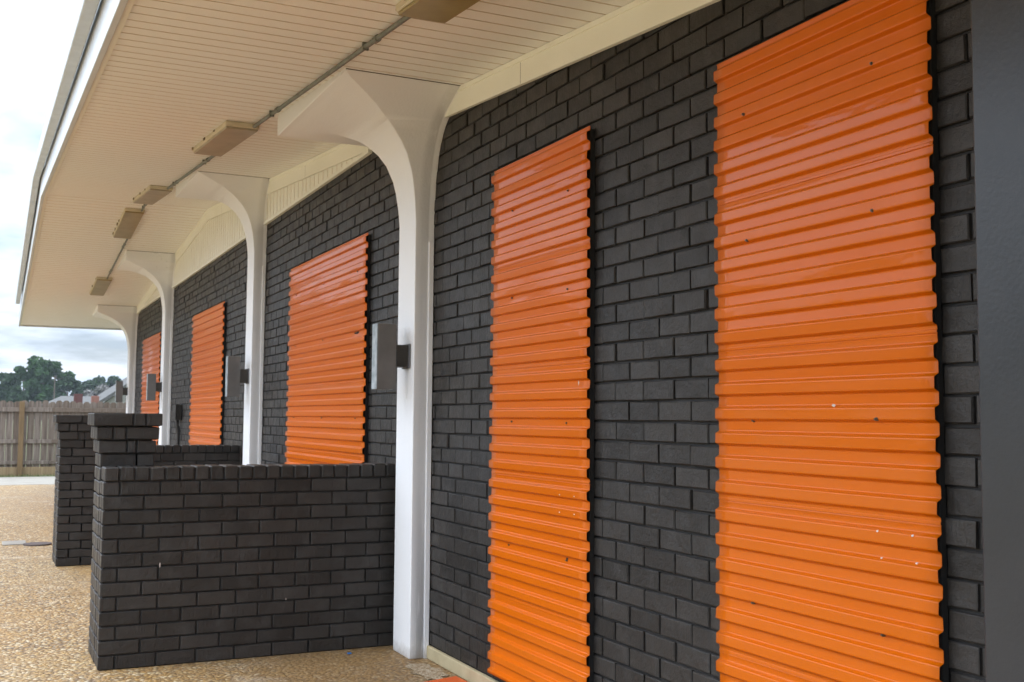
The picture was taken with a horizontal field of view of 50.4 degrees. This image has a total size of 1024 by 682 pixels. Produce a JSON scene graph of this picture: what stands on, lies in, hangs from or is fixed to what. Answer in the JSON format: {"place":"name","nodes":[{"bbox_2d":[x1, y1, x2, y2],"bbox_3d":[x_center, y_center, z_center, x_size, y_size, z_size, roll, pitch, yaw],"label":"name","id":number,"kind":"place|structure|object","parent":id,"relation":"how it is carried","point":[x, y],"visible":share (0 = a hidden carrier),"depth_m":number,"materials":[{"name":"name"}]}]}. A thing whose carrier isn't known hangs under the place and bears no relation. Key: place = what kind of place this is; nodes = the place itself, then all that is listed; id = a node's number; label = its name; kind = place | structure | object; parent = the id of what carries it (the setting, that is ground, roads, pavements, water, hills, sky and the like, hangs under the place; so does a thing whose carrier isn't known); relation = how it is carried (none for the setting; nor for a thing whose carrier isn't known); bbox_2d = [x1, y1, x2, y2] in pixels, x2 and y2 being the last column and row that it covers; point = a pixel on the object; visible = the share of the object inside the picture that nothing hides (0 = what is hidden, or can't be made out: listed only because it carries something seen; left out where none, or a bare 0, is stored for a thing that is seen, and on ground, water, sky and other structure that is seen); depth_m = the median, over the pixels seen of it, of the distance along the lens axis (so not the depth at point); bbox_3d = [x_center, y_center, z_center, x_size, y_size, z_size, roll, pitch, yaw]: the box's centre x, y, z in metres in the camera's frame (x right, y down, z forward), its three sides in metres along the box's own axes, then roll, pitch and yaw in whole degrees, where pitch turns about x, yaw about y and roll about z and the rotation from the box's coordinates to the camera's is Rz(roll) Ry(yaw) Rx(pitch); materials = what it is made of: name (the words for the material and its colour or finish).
{"place":"outdoors","nodes":[
{"label":"outdoors","id":0,"kind":"place"},
{"bbox_2d":[0,476,54,484],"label":"path","id":1,"kind":"structure","parent":0,"point":[27,480],"depth_m":21.44,"materials":[{"name":"concrete"}]},
{"bbox_2d":[0,416,54,476],"bbox_3d":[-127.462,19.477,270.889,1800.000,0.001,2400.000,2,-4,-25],"label":"ground","id":2,"kind":"structure","parent":0,"point":[26,448],"depth_m":41.98,"materials":[{"name":"green plant"}]},
{"bbox_2d":[0,372,28,414],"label":"leafy tree","id":3,"kind":"object","parent":2,"relation":"on","point":[11,387],"visible":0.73,"depth_m":215.87,"materials":[{"name":"green plant"}]},
{"bbox_2d":[13,365,41,401],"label":"pine tree","id":4,"kind":"object","parent":2,"relation":"on","point":[23,373],"visible":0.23,"depth_m":228.28,"materials":[{"name":"green plant"}]},
{"bbox_2d":[21,355,62,420],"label":"pine tree","id":5,"kind":"object","parent":2,"relation":"on","point":[44,371],"visible":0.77,"depth_m":227.88,"materials":[{"name":"green plant"}]},
{"bbox_2d":[48,371,76,416],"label":"pine tree","id":6,"kind":"object","parent":2,"relation":"on","point":[60,377],"visible":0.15,"depth_m":236.19,"materials":[{"name":"green plant"}]},
{"bbox_2d":[0,400,125,475],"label":"wood fence","id":7,"kind":"object","parent":2,"relation":"on","point":[30,433],"visible":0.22,"depth_m":23.27,"materials":[{"name":"brown wood"}]},
{"bbox_2d":[50,375,83,399],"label":"leafy tree","id":8,"kind":"object","parent":2,"relation":"on","point":[68,384],"visible":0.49,"depth_m":227.74,"materials":[{"name":"green plant"}]},
{"bbox_2d":[71,379,99,395],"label":"leafy tree","id":9,"kind":"object","parent":2,"relation":"on","point":[89,384],"visible":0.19,"depth_m":278.76,"materials":[{"name":"green plant"}]},
{"bbox_2d":[86,375,105,389],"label":"leafy tree","id":10,"kind":"object","parent":2,"relation":"on","point":[99,378],"visible":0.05,"depth_m":283.35,"materials":[{"name":"green plant"}]},
{"bbox_2d":[89,384,113,400],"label":"bare shrub","id":11,"kind":"object","parent":2,"relation":"on","point":[98,390],"visible":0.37,"depth_m":186.91,"materials":[{"name":"grey plant"}]},
{"bbox_2d":[98,375,126,398],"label":"leafy tree","id":12,"kind":"object","parent":2,"relation":"on","point":[111,381],"visible":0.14,"depth_m":281.77,"materials":[{"name":"green plant"}]},
{"bbox_2d":[15,0,985,681],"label":"commercial building","id":13,"kind":"structure","parent":2,"relation":"on","point":[147,94],"depth_m":4.93,"materials":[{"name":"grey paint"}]},
{"bbox_2d":[89,277,112,295],"bbox_3d":[-6.282,-0.830,16.608,0.233,0.153,1.260,2,-4,-25],"label":"ceiling light","id":14,"kind":"object","parent":13,"relation":"attached to","point":[100,285],"visible":1,"depth_m":16.48,"materials":[{"name":"plastic"}]},
{"bbox_2d":[112,208,144,238],"bbox_3d":[-4.610,-1.401,13.054,0.234,0.157,1.310,2,-4,-25],"label":"ceiling light","id":15,"kind":"object","parent":13,"relation":"attached to","point":[128,223],"visible":1,"depth_m":12.93,"materials":[{"name":"plastic"}]},
{"bbox_2d":[141,332,161,444],"bbox_3d":[-5.504,1.080,16.541,0.041,2.313,2.005,2,-4,-25],"label":"corrugated panel","id":16,"kind":"object","parent":13,"relation":"attached to","point":[151,356],"visible":0.47,"depth_m":16.47,"materials":[{"name":"orange paint"}]},
{"bbox_2d":[133,185,172,204],"bbox_3d":[-3.732,-1.505,11.260,0.232,0.169,1.450,2,-4,-25],"label":"ceiling light","id":17,"kind":"object","parent":13,"relation":"attached to","point":[151,194],"visible":0.99,"depth_m":11.02,"materials":[{"name":"plastic"}]},
{"bbox_2d":[172,405,181,444],"bbox_3d":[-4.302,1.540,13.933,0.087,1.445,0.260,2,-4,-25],"label":"electrical box","id":18,"kind":"object","parent":13,"relation":"attached to","point":[177,413],"visible":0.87,"depth_m":13.93,"materials":[{"name":"grey paint"}]},
{"bbox_2d":[189,301,226,444],"bbox_3d":[-3.455,0.794,12.267,0.040,2.313,1.965,2,-4,-25],"label":"corrugated panel","id":19,"kind":"object","parent":13,"relation":"attached to","point":[207,386],"visible":0.72,"depth_m":12.11,"materials":[{"name":"orange paint"}]},
{"bbox_2d":[192,120,258,156],"bbox_3d":[-2.031,-1.413,7.648,0.231,0.155,1.290,2,-4,-25],"label":"ceiling light","id":20,"kind":"object","parent":13,"relation":"attached to","point":[226,136],"visible":0.98,"depth_m":7.46,"materials":[{"name":"plastic"}]},
{"bbox_2d":[106,16,411,278],"bbox_3d":[-3.183,-1.303,10.243,0.032,0.754,12.942,2,-4,-25],"label":"conduit","id":21,"kind":"object","parent":13,"relation":"attached to","point":[376,39],"visible":0.84,"depth_m":5.71,"materials":[{"name":"metal"}]},
{"bbox_2d":[285,233,370,463],"bbox_3d":[-1.385,0.504,7.949,0.040,2.313,2.029,2,-4,-25],"label":"corrugated panel","id":22,"kind":"object","parent":13,"relation":"attached to","point":[328,365],"visible":0.6,"depth_m":7.78,"materials":[{"name":"orange paint"}]},
{"bbox_2d":[396,0,479,22],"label":"ceiling light","id":23,"kind":"object","parent":13,"relation":"attached to","point":[442,11],"visible":1,"depth_m":4.26,"materials":[{"name":"plastic"}]},
{"bbox_2d":[487,126,594,681],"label":"corrugated panel","id":24,"kind":"object","parent":13,"relation":"attached to","point":[541,536],"visible":1,"depth_m":4.75,"materials":[{"name":"orange paint"}]},
{"bbox_2d":[714,0,948,681],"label":"corrugated panel","id":25,"kind":"object","parent":13,"relation":"attached to","point":[830,536],"visible":1,"depth_m":3.13,"materials":[{"name":"orange paint"}]},
{"bbox_2d":[0,473,54,476],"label":"grass","id":26,"kind":"structure","parent":0,"point":[3,475],"depth_m":22.91,"materials":[{"name":"green plant"}]},
{"bbox_2d":[23,542,51,545],"bbox_3d":[-4.777,2.043,10.960,0.268,0.013,0.268,2,-4,-25],"label":"cleanout cover","id":27,"kind":"object","parent":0,"point":[37,543],"visible":1,"depth_m":10.94,"materials":[{"name":"metal"}]},
{"bbox_2d":[0,0,127,400],"label":"sky","id":28,"kind":"structure","parent":0,"point":[33,33],"materials":[{"name":"white"}]},
{"bbox_2d":[48,377,126,419],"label":"house","id":29,"kind":"structure","parent":0,"point":[103,396],"depth_m":75.02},
{"bbox_2d":[83,387,106,402],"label":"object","id":30,"kind":"object","parent":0,"point":[86,392],"visible":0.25,"depth_m":186.76,"materials":[{"name":"grey plant"}]},
{"bbox_2d":[0,484,468,681],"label":"pavement","id":31,"kind":"structure","parent":0,"point":[45,611],"depth_m":6.19,"materials":[{"name":"beige gravel"}]},
{"bbox_2d":[2,540,25,544],"bbox_3d":[-5.064,2.051,11.072,0.220,0.006,0.350,2,-4,-25],"label":"concrete patch","id":32,"kind":"object","parent":31,"relation":"on","point":[19,542],"visible":1,"depth_m":11.06,"materials":[{"name":"grey concrete"}]},
{"bbox_2d":[92,305,138,412],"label":"support column","id":33,"kind":"structure","parent":31,"relation":"on","point":[124,319],"depth_m":18.47,"materials":[{"name":"white paint"}]},
{"bbox_2d":[115,381,127,401],"bbox_3d":[-6.640,0.862,18.512,0.190,0.364,0.124,2,-4,-25],"label":"bracket box","id":34,"kind":"object","parent":33,"relation":"attached to","point":[120,391],"visible":1,"depth_m":18.46,"materials":[{"name":"grey metal"}]},
{"bbox_2d":[52,415,239,566],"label":"brick wall","id":35,"kind":"structure","parent":31,"relation":"on","point":[74,491],"depth_m":9.51,"materials":[{"name":"black brick"}]},
{"bbox_2d":[117,250,175,444],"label":"support column","id":36,"kind":"structure","parent":31,"relation":"on","point":[157,269],"depth_m":14.78,"materials":[{"name":"white paint"}]},
{"bbox_2d":[146,374,161,400],"bbox_3d":[-4.872,0.629,14.821,0.190,0.364,0.124,2,-4,-25],"label":"bracket box","id":37,"kind":"object","parent":36,"relation":"attached to","point":[153,386],"visible":1,"depth_m":14.77,"materials":[{"name":"grey metal"}]},
{"bbox_2d":[176,171,269,464],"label":"support column","id":38,"kind":"structure","parent":31,"relation":"on","point":[243,198],"depth_m":9.83,"materials":[{"name":"white paint"}]},
{"bbox_2d":[225,356,248,396],"bbox_3d":[-2.483,0.321,9.837,0.190,0.364,0.124,2,-4,-25],"label":"bracket box","id":39,"kind":"object","parent":38,"relation":"attached to","point":[236,375],"visible":1,"depth_m":9.79,"materials":[{"name":"grey metal"}]},
{"bbox_2d":[87,413,395,670],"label":"brick wall","id":40,"kind":"structure","parent":31,"relation":"on","point":[200,563],"depth_m":5.91,"materials":[{"name":"black brick"}]},
{"bbox_2d":[277,68,460,658],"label":"support column","id":41,"kind":"structure","parent":31,"relation":"on","point":[396,124],"depth_m":6.03,"materials":[{"name":"white paint"}]},
{"bbox_2d":[371,323,410,389],"bbox_3d":[-0.676,0.088,6.064,0.190,0.364,0.124,2,-4,-25],"label":"bracket box","id":42,"kind":"object","parent":41,"relation":"attached to","point":[389,356],"visible":1,"depth_m":6.02,"materials":[{"name":"grey metal"}]},
{"bbox_2d":[405,663,447,679],"bbox_3d":[-0.442,1.702,5.611,0.173,0.001,0.430,2,-4,-25],"label":"mortar spill","id":43,"kind":"object","parent":31,"relation":"on","point":[427,671],"visible":1,"depth_m":5.61,"materials":[{"name":"grey concrete"}]},
{"bbox_2d":[425,676,466,681],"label":"painted plate","id":44,"kind":"object","parent":31,"relation":"on","point":[453,679],"visible":1,"depth_m":5.39,"materials":[{"name":"orange paint"}]},
{"bbox_2d":[970,0,1023,681],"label":"steel pillar","id":45,"kind":"structure","parent":31,"relation":"on","point":[997,37],"depth_m":2.52,"materials":[{"name":"metal"}]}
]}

